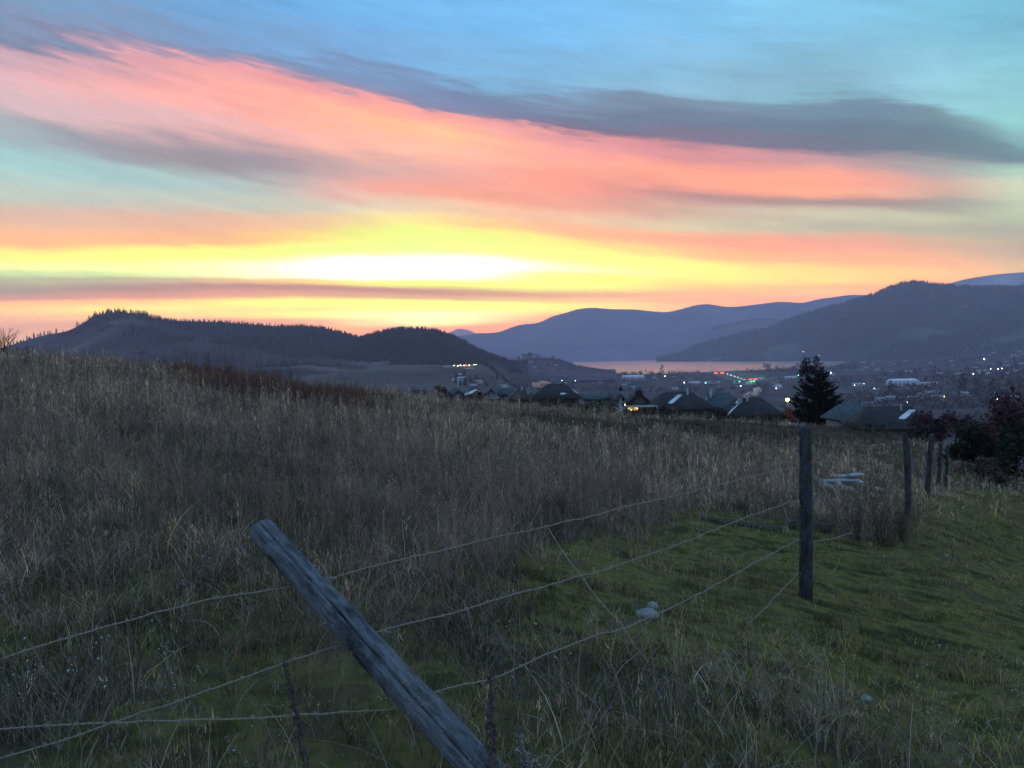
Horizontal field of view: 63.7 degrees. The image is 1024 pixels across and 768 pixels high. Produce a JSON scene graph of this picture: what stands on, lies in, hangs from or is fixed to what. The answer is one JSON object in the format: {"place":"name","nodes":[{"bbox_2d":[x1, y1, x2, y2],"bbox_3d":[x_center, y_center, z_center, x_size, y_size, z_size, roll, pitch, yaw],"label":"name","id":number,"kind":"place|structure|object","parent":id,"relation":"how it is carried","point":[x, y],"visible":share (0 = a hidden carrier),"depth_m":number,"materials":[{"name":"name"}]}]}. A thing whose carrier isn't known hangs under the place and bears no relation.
{"place":"outdoors","nodes":[
{"label":"outdoors","id":0,"kind":"place"},
{"bbox_2d":[0,313,372,378],"bbox_3d":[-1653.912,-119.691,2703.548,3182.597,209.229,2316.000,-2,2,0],"label":"hill","id":1,"kind":"structure","parent":0,"point":[114,340],"depth_m":2199.29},
{"bbox_2d":[13,309,401,366],"bbox_3d":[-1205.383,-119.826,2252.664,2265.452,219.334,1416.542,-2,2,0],"label":"hill forest","id":2,"kind":"object","parent":1,"relation":"on","point":[283,341],"visible":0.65,"depth_m":2483.28,"materials":[{"name":"green plant"}]},
{"bbox_2d":[355,329,527,387],"bbox_3d":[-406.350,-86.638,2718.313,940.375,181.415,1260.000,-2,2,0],"label":"forested hill","id":3,"kind":"structure","parent":0,"point":[520,378],"depth_m":2391.21,"materials":[{"name":"plant"}]},
{"bbox_2d":[346,326,528,387],"bbox_3d":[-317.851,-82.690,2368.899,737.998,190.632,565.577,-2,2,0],"label":"forested hill trees","id":4,"kind":"object","parent":3,"relation":"on","point":[402,340],"visible":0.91,"depth_m":2385.41,"materials":[{"name":"green plant"}]},
{"bbox_2d":[450,329,474,335],"bbox_3d":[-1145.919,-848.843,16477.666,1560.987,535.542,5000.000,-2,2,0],"label":"snowy peak","id":5,"kind":"structure","parent":0,"point":[458,332],"depth_m":16622.07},
{"bbox_2d":[0,342,1023,767],"bbox_3d":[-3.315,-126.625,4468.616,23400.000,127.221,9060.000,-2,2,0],"label":"ground","id":6,"kind":"structure","parent":0,"point":[410,377],"depth_m":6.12,"materials":[{"name":"plant"}]},
{"bbox_2d":[0,327,21,352],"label":"bare bush","id":7,"kind":"object","parent":6,"relation":"on","point":[2,344],"visible":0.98,"depth_m":57.89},
{"bbox_2d":[173,578,196,596],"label":"downy seed plant","id":8,"kind":"object","parent":6,"relation":"on","point":[184,583],"visible":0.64,"depth_m":5.40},
{"bbox_2d":[196,532,245,567],"bbox_3d":[-2.141,1.257,6.077,0.266,0.327,0.354,-4,3,-42],"label":"downy seed plant","id":9,"kind":"object","parent":6,"relation":"on","point":[224,547],"visible":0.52,"depth_m":6.11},
{"bbox_2d":[280,659,311,767],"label":"dry stalk","id":10,"kind":"object","parent":6,"relation":"on","point":[291,691],"visible":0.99,"depth_m":2.75,"materials":[{"name":"plant"}]},
{"bbox_2d":[250,519,504,767],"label":"fence post","id":11,"kind":"object","parent":6,"relation":"on","point":[369,648],"visible":0.98,"depth_m":3.28,"materials":[{"name":"grey wood"}]},
{"bbox_2d":[0,499,798,758],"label":"barbed wire","id":12,"kind":"object","parent":11,"relation":"attached to","point":[10,755],"visible":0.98,"depth_m":3.44,"materials":[{"name":"grey"}]},
{"bbox_2d":[435,385,447,400],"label":"leafless tree","id":13,"kind":"object","parent":6,"relation":"on","point":[442,389],"visible":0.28,"depth_m":95.14,"materials":[{"name":"brown plant"}]},
{"bbox_2d":[442,392,455,401],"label":"dark bush","id":14,"kind":"object","parent":6,"relation":"on","point":[449,395],"visible":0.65,"depth_m":62.86,"materials":[{"name":"green plant"}]},
{"bbox_2d":[447,381,466,395],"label":"house","id":15,"kind":"structure","parent":6,"relation":"on","point":[453,390],"depth_m":119.46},
{"bbox_2d":[443,365,472,367],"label":"warehouse","id":16,"kind":"structure","parent":6,"relation":"on","point":[459,366],"depth_m":1958.49,"materials":[{"name":"white metal"}]},
{"bbox_2d":[452,388,465,399],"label":"house","id":17,"kind":"structure","parent":6,"relation":"on","point":[460,391],"depth_m":112.61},
{"bbox_2d":[458,392,475,400],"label":"dark bush","id":18,"kind":"object","parent":6,"relation":"on","point":[466,397],"visible":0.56,"depth_m":65.00,"materials":[{"name":"green plant"}]},
{"bbox_2d":[464,388,485,401],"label":"house","id":19,"kind":"structure","parent":6,"relation":"on","point":[473,392],"depth_m":111.27,"materials":[{"name":"grey paint"}]},
{"bbox_2d":[482,672,498,767],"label":"dry stalk","id":20,"kind":"object","parent":6,"relation":"on","point":[490,750],"visible":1,"depth_m":2.39,"materials":[{"name":"plant"}]},
{"bbox_2d":[485,387,497,403],"bbox_3d":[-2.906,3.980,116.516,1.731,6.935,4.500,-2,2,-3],"label":"house","id":21,"kind":"structure","parent":6,"relation":"on","point":[490,391],"depth_m":114.61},
{"bbox_2d":[487,396,506,404],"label":"dark bush","id":22,"kind":"object","parent":6,"relation":"on","point":[497,400],"visible":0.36,"depth_m":66.99,"materials":[{"name":"green plant"}]},
{"bbox_2d":[497,383,513,403],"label":"house","id":23,"kind":"structure","parent":6,"relation":"on","point":[504,392],"depth_m":119.10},
{"bbox_2d":[0,348,1023,767],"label":"dry weeds","id":24,"kind":"object","parent":6,"relation":"on","point":[464,476],"visible":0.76,"depth_m":8.40,"materials":[{"name":"plant"}]},
{"bbox_2d":[505,397,533,405],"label":"dark bush","id":25,"kind":"object","parent":6,"relation":"on","point":[526,400],"visible":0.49,"depth_m":62.93,"materials":[{"name":"green plant"}]},
{"bbox_2d":[506,386,533,406],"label":"house","id":26,"kind":"structure","parent":6,"relation":"on","point":[522,394],"depth_m":105.00,"materials":[{"name":"grey paint"}]},
{"bbox_2d":[508,727,577,767],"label":"downy seed plant","id":27,"kind":"object","parent":6,"relation":"on","point":[522,764],"visible":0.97,"depth_m":3.16,"materials":[{"name":"plant"}]},
{"bbox_2d":[536,395,568,409],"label":"dark bush","id":28,"kind":"object","parent":6,"relation":"on","point":[555,402],"visible":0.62,"depth_m":62.11,"materials":[{"name":"green plant"}]},
{"bbox_2d":[531,383,582,408],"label":"house","id":29,"kind":"structure","parent":6,"relation":"on","point":[562,390],"depth_m":98.95,"materials":[{"name":"grey paint"}]},
{"bbox_2d":[540,514,578,543],"bbox_3d":[0.435,1.488,8.575,0.447,0.396,0.392,-3,3,-36],"label":"dark weed","id":30,"kind":"object","parent":6,"relation":"on","point":[559,527],"visible":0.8,"depth_m":8.54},
{"bbox_2d":[535,484,587,519],"bbox_3d":[0.599,1.433,9.960,0.659,0.511,0.423,-1,2,13],"label":"dark weed","id":31,"kind":"object","parent":6,"relation":"on","point":[562,502],"visible":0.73,"depth_m":9.98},
{"bbox_2d":[564,398,587,409],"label":"dark bush","id":32,"kind":"object","parent":6,"relation":"on","point":[572,402],"visible":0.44,"depth_m":65.34,"materials":[{"name":"green plant"}]},
{"bbox_2d":[579,393,612,410],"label":"house","id":33,"kind":"structure","parent":6,"relation":"on","point":[597,395],"depth_m":113.13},
{"bbox_2d":[579,393,619,413],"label":"dark bush","id":34,"kind":"object","parent":6,"relation":"on","point":[602,401],"visible":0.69,"depth_m":59.09,"materials":[{"name":"green plant"}]},
{"bbox_2d":[591,502,611,524],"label":"downy seed plant","id":35,"kind":"object","parent":6,"relation":"on","point":[601,512],"visible":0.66,"depth_m":10.47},
{"bbox_2d":[610,384,624,411],"bbox_3d":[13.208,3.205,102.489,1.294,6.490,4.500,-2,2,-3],"label":"house","id":36,"kind":"structure","parent":6,"relation":"on","point":[619,397],"depth_m":100.67,"materials":[{"name":"white"}]},
{"bbox_2d":[618,384,622,390],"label":"window","id":37,"kind":"structure","parent":36,"relation":"in","point":[620,386],"depth_m":100.49,"materials":[{"name":"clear glass"}]},
{"bbox_2d":[623,407,642,417],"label":"dark bush","id":38,"kind":"object","parent":6,"relation":"on","point":[632,412],"visible":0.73,"depth_m":63.02,"materials":[{"name":"green plant"}]},
{"bbox_2d":[622,375,644,379],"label":"warehouse","id":39,"kind":"structure","parent":6,"relation":"on","point":[630,377],"depth_m":2888.98,"materials":[{"name":"white metal"}]},
{"bbox_2d":[621,386,649,415],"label":"house","id":40,"kind":"structure","parent":6,"relation":"on","point":[636,397],"depth_m":93.63,"materials":[{"name":"grey paint"}]},
{"bbox_2d":[634,386,639,394],"bbox_3d":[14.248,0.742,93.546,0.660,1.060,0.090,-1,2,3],"label":"chimney","id":41,"kind":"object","parent":40,"relation":"in","point":[637,389],"depth_m":93.51,"materials":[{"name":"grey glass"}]},
{"bbox_2d":[624,405,657,411],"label":"awning","id":42,"kind":"object","parent":40,"relation":"attached to","point":[639,406],"visible":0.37,"depth_m":87.46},
{"bbox_2d":[636,607,658,619],"bbox_3d":[1.006,1.718,6.128,0.184,0.113,0.142,-2,2,0],"label":"stone","id":43,"kind":"object","parent":6,"relation":"on","point":[647,610],"visible":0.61,"depth_m":6.08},
{"bbox_2d":[646,601,657,608],"bbox_3d":[1.098,1.742,6.454,0.095,0.083,0.089,-2,2,0],"label":"stone","id":44,"kind":"object","parent":6,"relation":"on","point":[652,605],"visible":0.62,"depth_m":6.43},
{"bbox_2d":[645,411,663,417],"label":"dark bush","id":45,"kind":"object","parent":6,"relation":"on","point":[648,412],"visible":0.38,"depth_m":64.65,"materials":[{"name":"green plant"}]},
{"bbox_2d":[649,404,682,419],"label":"dark bush","id":46,"kind":"object","parent":6,"relation":"on","point":[664,410],"visible":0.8,"depth_m":59.95,"materials":[{"name":"green plant"}]},
{"bbox_2d":[644,388,714,418],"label":"house","id":47,"kind":"structure","parent":6,"relation":"on","point":[688,402],"depth_m":89.48,"materials":[{"name":"grey paint"}]},
{"bbox_2d":[682,408,712,418],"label":"dark bush","id":48,"kind":"object","parent":6,"relation":"on","point":[697,412],"visible":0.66,"depth_m":67.16,"materials":[{"name":"green plant"}]},
{"bbox_2d":[703,406,729,420],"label":"dark bush","id":49,"kind":"object","parent":6,"relation":"on","point":[722,414],"visible":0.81,"depth_m":60.15,"materials":[{"name":"green plant"}]},
{"bbox_2d":[410,348,1023,435],"bbox_3d":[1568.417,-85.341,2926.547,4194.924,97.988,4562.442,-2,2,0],"label":"valley woods","id":50,"kind":"object","parent":6,"relation":"on","point":[883,402],"visible":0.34,"depth_m":1675.37,"materials":[{"name":"green plant"}]},
{"bbox_2d":[701,388,735,418],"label":"house","id":51,"kind":"structure","parent":6,"relation":"on","point":[717,400],"depth_m":91.74,"materials":[{"name":"grey paint"}]},
{"bbox_2d":[616,360,858,374],"bbox_3d":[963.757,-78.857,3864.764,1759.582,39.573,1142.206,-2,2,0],"label":"shore woods","id":52,"kind":"object","parent":6,"relation":"on","point":[770,369],"visible":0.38,"depth_m":3426.55,"materials":[{"name":"green plant"}]},
{"bbox_2d":[731,411,751,420],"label":"dark bush","id":53,"kind":"object","parent":6,"relation":"on","point":[738,416],"visible":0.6,"depth_m":63.24,"materials":[{"name":"green plant"}]},
{"bbox_2d":[737,491,751,520],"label":"dead weed","id":54,"kind":"object","parent":6,"relation":"on","point":[743,508],"visible":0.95,"depth_m":12.86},
{"bbox_2d":[701,515,788,532],"bbox_3d":[3.475,2.114,12.352,1.272,0.247,0.258,-1,3,21],"label":"fallen log","id":55,"kind":"object","parent":6,"relation":"on","point":[743,523],"visible":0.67,"depth_m":12.35,"materials":[{"name":"brown wood"}]},
{"bbox_2d":[715,395,783,421],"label":"house","id":56,"kind":"structure","parent":6,"relation":"on","point":[752,406],"depth_m":81.26,"materials":[{"name":"grey paint"}]},
{"bbox_2d":[757,414,776,423],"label":"dark bush","id":57,"kind":"object","parent":6,"relation":"on","point":[768,418],"visible":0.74,"depth_m":65.01,"materials":[{"name":"green plant"}]},
{"bbox_2d":[767,415,782,422],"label":"dark bush","id":58,"kind":"object","parent":6,"relation":"on","point":[775,418],"visible":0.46,"depth_m":66.92,"materials":[{"name":"green plant"}]},
{"bbox_2d":[778,407,795,423],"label":"orange shrub","id":59,"kind":"object","parent":6,"relation":"on","point":[789,412],"visible":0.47,"depth_m":87.70,"materials":[{"name":"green plant"}]},
{"bbox_2d":[785,376,796,378],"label":"warehouse","id":60,"kind":"structure","parent":6,"relation":"on","point":[789,377],"depth_m":2649.34,"materials":[{"name":"white metal"}]},
{"bbox_2d":[798,425,812,599],"bbox_3d":[2.817,1.308,7.946,0.166,1.830,0.145,-2,2,0],"label":"fence post","id":61,"kind":"object","parent":6,"relation":"on","point":[805,572],"visible":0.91,"depth_m":7.91,"materials":[{"name":"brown wood"}]},
{"bbox_2d":[0,467,795,659],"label":"barbed wire","id":62,"kind":"object","parent":61,"relation":"attached to","point":[242,594],"visible":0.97,"depth_m":3.87,"materials":[{"name":"grey"}]},
{"bbox_2d":[548,528,648,661],"bbox_3d":[0.460,1.169,4.608,0.626,0.679,0.072,0,3,36],"label":"barbed wire","id":63,"kind":"object","parent":62,"relation":"attached to","point":[583,579],"visible":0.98,"depth_m":4.58,"materials":[{"name":"grey"}]},
{"bbox_2d":[0,539,798,731],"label":"barbed wire","id":64,"kind":"object","parent":61,"relation":"attached to","point":[316,713],"visible":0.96,"depth_m":3.23,"materials":[{"name":"grey"}]},
{"bbox_2d":[751,573,797,621],"bbox_3d":[2.101,1.886,6.920,0.040,0.069,2.248,0,3,34],"label":"barbed wire","id":65,"kind":"object","parent":61,"relation":"attached to","point":[773,598],"visible":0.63,"depth_m":7.17,"materials":[{"name":"grey"}]},
{"bbox_2d":[813,533,850,541],"bbox_3d":[3.396,1.622,8.742,0.041,0.323,2.010,0,3,33],"label":"barbed wire","id":66,"kind":"object","parent":61,"relation":"attached to","point":[830,539],"visible":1,"depth_m":8.61,"materials":[{"name":"grey"}]},
{"bbox_2d":[786,517,830,532],"bbox_3d":[4.542,2.189,12.641,0.712,0.294,0.335,-2,2,0],"label":"stone","id":67,"kind":"object","parent":6,"relation":"on","point":[817,524],"visible":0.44,"depth_m":12.56,"materials":[{"name":"grey stone"}]},
{"bbox_2d":[781,355,844,425],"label":"conifer","id":68,"kind":"object","parent":6,"relation":"on","point":[814,408],"visible":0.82,"depth_m":111.47,"materials":[{"name":"green plant"}]},
{"bbox_2d":[813,506,843,530],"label":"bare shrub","id":69,"kind":"object","parent":6,"relation":"on","point":[830,516],"visible":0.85,"depth_m":12.68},
{"bbox_2d":[818,473,864,483],"bbox_3d":[8.776,2.525,22.106,1.265,0.250,0.712,-2,2,0],"label":"board stack","id":70,"kind":"object","parent":6,"relation":"on","point":[844,477],"visible":0.71,"depth_m":21.93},
{"bbox_2d":[820,402,873,426],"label":"house","id":71,"kind":"structure","parent":6,"relation":"on","point":[838,413],"depth_m":87.78,"materials":[{"name":"grey"}]},
{"bbox_2d":[862,402,868,408],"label":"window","id":72,"kind":"structure","parent":71,"relation":"in","point":[864,404],"depth_m":86.63,"materials":[{"name":"glass"}]},
{"bbox_2d":[843,420,857,430],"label":"dark bush","id":73,"kind":"object","parent":6,"relation":"on","point":[847,426],"visible":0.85,"depth_m":63.06,"materials":[{"name":"green plant"}]},
{"bbox_2d":[852,381,861,386],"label":"warehouse","id":74,"kind":"structure","parent":6,"relation":"on","point":[857,383],"depth_m":2079.98,"materials":[{"name":"white metal"}]},
{"bbox_2d":[829,495,890,540],"bbox_3d":[5.161,1.991,12.270,0.941,0.739,0.709,-1,2,10],"label":"bare shrub","id":75,"kind":"object","parent":6,"relation":"on","point":[854,528],"visible":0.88,"depth_m":12.24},
{"bbox_2d":[862,695,872,701],"bbox_3d":[2.170,1.927,5.042,0.068,0.040,0.066,-2,2,0],"label":"stone","id":76,"kind":"object","parent":6,"relation":"on","point":[866,697],"visible":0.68,"depth_m":5.03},
{"bbox_2d":[858,423,884,433],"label":"dark bush","id":77,"kind":"object","parent":6,"relation":"on","point":[879,428],"visible":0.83,"depth_m":65.17,"materials":[{"name":"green plant"}]},
{"bbox_2d":[839,404,933,440],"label":"house","id":78,"kind":"structure","parent":6,"relation":"on","point":[893,420],"depth_m":69.83,"materials":[{"name":"grey paint"}]},
{"bbox_2d":[847,480,925,547],"bbox_3d":[5.368,1.814,11.819,1.076,1.096,1.033,0,3,31],"label":"bare shrub","id":79,"kind":"object","parent":6,"relation":"on","point":[880,523],"visible":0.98,"depth_m":11.77,"materials":[{"name":"plant"}]},
{"bbox_2d":[886,380,894,388],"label":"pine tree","id":80,"kind":"object","parent":6,"relation":"on","point":[892,386],"visible":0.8,"depth_m":1729.19,"materials":[{"name":"green plant"}]},
{"bbox_2d":[884,499,919,544],"bbox_3d":[5.694,1.989,11.911,0.641,0.736,0.579,0,3,27],"label":"bare shrub","id":81,"kind":"object","parent":6,"relation":"on","point":[901,531],"visible":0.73,"depth_m":11.95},
{"bbox_2d":[886,378,918,385],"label":"warehouse","id":82,"kind":"structure","parent":6,"relation":"on","point":[900,382],"depth_m":1958.21,"materials":[{"name":"white metal"}]},
{"bbox_2d":[902,433,911,515],"bbox_3d":[7.301,1.717,15.222,0.156,1.639,0.167,-2,2,0],"label":"fence post","id":83,"kind":"object","parent":6,"relation":"on","point":[907,465],"visible":0.9,"depth_m":15.16,"materials":[{"name":"grey wood"}]},
{"bbox_2d":[907,412,943,443],"bbox_3d":[26.916,3.150,53.702,2.403,2.599,2.538,-2,2,0],"label":"red leaved tree","id":84,"kind":"object","parent":6,"relation":"on","point":[915,431],"visible":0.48,"depth_m":53.96,"materials":[{"name":"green plant"}]},
{"bbox_2d":[916,382,937,385],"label":"warehouse","id":85,"kind":"structure","parent":6,"relation":"on","point":[920,383],"depth_m":1891.06,"materials":[{"name":"white metal"}]},
{"bbox_2d":[924,434,933,498],"bbox_3d":[9.338,1.893,18.452,0.235,1.560,0.132,-2,2,0],"label":"fence post","id":86,"kind":"object","parent":6,"relation":"on","point":[929,464],"visible":0.89,"depth_m":18.42,"materials":[{"name":"grey wood"}]},
{"bbox_2d":[927,383,941,387],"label":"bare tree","id":87,"kind":"object","parent":6,"relation":"on","point":[932,385],"visible":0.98,"depth_m":1689.59,"materials":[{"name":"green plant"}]},
{"bbox_2d":[936,443,942,491],"bbox_3d":[13.055,2.599,25.178,0.188,1.620,0.131,-2,2,0],"label":"fence post","id":88,"kind":"object","parent":6,"relation":"on","point":[939,464],"visible":0.83,"depth_m":25.14,"materials":[{"name":"grey wood"}]},
{"bbox_2d":[944,445,948,491],"bbox_3d":[13.413,2.645,25.425,0.154,1.562,0.123,-2,2,0],"label":"fence post","id":89,"kind":"object","parent":6,"relation":"on","point":[946,465],"visible":0.86,"depth_m":25.39,"materials":[{"name":"grey wood"}]},
{"bbox_2d":[912,410,996,444],"bbox_3d":[27.023,3.031,50.354,4.079,3.111,4.000,-2,2,0],"label":"red leaved tree","id":90,"kind":"object","parent":6,"relation":"on","point":[940,430],"visible":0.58,"depth_m":50.71,"materials":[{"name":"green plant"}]},
{"bbox_2d":[942,447,970,460],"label":"dark bush","id":91,"kind":"object","parent":6,"relation":"on","point":[957,457],"visible":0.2,"depth_m":41.07,"materials":[{"name":"green plant"}]},
{"bbox_2d":[957,373,968,387],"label":"pine tree","id":92,"kind":"object","parent":6,"relation":"on","point":[964,380],"visible":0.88,"depth_m":1600.94,"materials":[{"name":"green plant"}]},
{"bbox_2d":[944,438,996,463],"bbox_3d":[22.482,3.624,40.087,2.500,2.112,2.015,-3,3,-37],"label":"evergreen bush","id":93,"kind":"object","parent":6,"relation":"on","point":[954,450],"visible":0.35,"depth_m":39.92,"materials":[{"name":"green plant"}]},
{"bbox_2d":[972,375,979,387],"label":"poplar tree","id":94,"kind":"object","parent":6,"relation":"on","point":[976,381],"visible":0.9,"depth_m":1552.28,"materials":[{"name":"green plant"}]},
{"bbox_2d":[953,455,1010,478],"bbox_3d":[20.486,3.796,35.819,1.945,1.547,2.605,-3,3,-25],"label":"brown bush","id":95,"kind":"object","parent":6,"relation":"on","point":[983,464],"visible":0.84,"depth_m":35.54,"materials":[{"name":"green plant"}]},
{"bbox_2d":[954,418,1023,485],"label":"evergreen bush","id":96,"kind":"object","parent":6,"relation":"on","point":[974,435],"visible":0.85,"depth_m":38.67,"materials":[{"name":"green plant"}]},
{"bbox_2d":[988,377,997,391],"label":"pine tree","id":97,"kind":"object","parent":6,"relation":"on","point":[991,383],"visible":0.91,"depth_m":1433.86,"materials":[{"name":"green plant"}]},
{"bbox_2d":[969,385,1023,448],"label":"red leaved tree","id":98,"kind":"object","parent":6,"relation":"on","point":[1004,411],"visible":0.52,"depth_m":51.34,"materials":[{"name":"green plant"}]},
{"bbox_2d":[987,449,1023,486],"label":"evergreen bush","id":99,"kind":"object","parent":6,"relation":"on","point":[1006,461],"visible":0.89,"depth_m":34.72,"materials":[{"name":"green plant"}]},
{"bbox_2d":[0,0,1023,345],"label":"sky","id":100,"kind":"structure","parent":0,"point":[359,167],"materials":[{"name":"multicoloured"}]},
{"bbox_2d":[521,358,615,380],"bbox_3d":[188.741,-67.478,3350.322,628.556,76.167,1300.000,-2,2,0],"label":"town knoll","id":101,"kind":"structure","parent":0,"point":[546,377],"depth_m":2839.81,"materials":[{"name":"grey"}]},
{"bbox_2d":[514,356,616,378],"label":"knoll trees","id":102,"kind":"object","parent":101,"relation":"on","point":[584,371],"visible":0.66,"depth_m":3116.39,"materials":[{"name":"green plant"}]},
{"bbox_2d":[457,295,867,361],"bbox_3d":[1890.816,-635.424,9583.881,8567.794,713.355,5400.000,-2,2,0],"label":"lakeside mountain","id":103,"kind":"structure","parent":0,"point":[589,334],"depth_m":8794.65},
{"bbox_2d":[569,360,843,373],"bbox_3d":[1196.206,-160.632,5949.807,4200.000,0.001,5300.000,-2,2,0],"label":"lake","id":104,"kind":"structure","parent":0,"point":[637,366],"depth_m":4821.47,"materials":[{"name":"pink liquid"}]},
{"bbox_2d":[711,372,783,384],"bbox_3d":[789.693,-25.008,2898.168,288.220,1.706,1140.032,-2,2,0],"label":"airfield grass","id":105,"kind":"structure","parent":0,"point":[747,376],"depth_m":2880.80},
{"bbox_2d":[725,373,746,380],"bbox_3d":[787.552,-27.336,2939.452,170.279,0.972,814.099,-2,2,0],"label":"runway","id":106,"kind":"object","parent":105,"relation":"on","point":[737,378],"visible":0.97,"depth_m":2825.88,"materials":[{"name":"asphalt"}]},
{"bbox_2d":[711,318,786,339],"bbox_3d":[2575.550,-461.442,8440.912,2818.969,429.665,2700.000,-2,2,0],"label":"ridge","id":107,"kind":"structure","parent":0,"point":[748,325],"depth_m":8407.86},
{"bbox_2d":[656,284,1023,360],"bbox_3d":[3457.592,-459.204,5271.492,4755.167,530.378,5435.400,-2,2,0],"label":"mountain","id":108,"kind":"structure","parent":0,"point":[784,351],"depth_m":5195.84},
{"bbox_2d":[656,279,1023,359],"bbox_3d":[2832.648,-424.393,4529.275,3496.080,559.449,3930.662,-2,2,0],"label":"mountain forest","id":109,"kind":"object","parent":108,"relation":"on","point":[754,339],"visible":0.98,"depth_m":5448.68,"materials":[{"name":"green plant"}]},
{"bbox_2d":[946,272,1023,286],"bbox_3d":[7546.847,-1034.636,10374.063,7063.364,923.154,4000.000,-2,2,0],"label":"ridge","id":110,"kind":"structure","parent":0,"point":[1013,279],"depth_m":10645.45,"materials":[{"name":"blue"}]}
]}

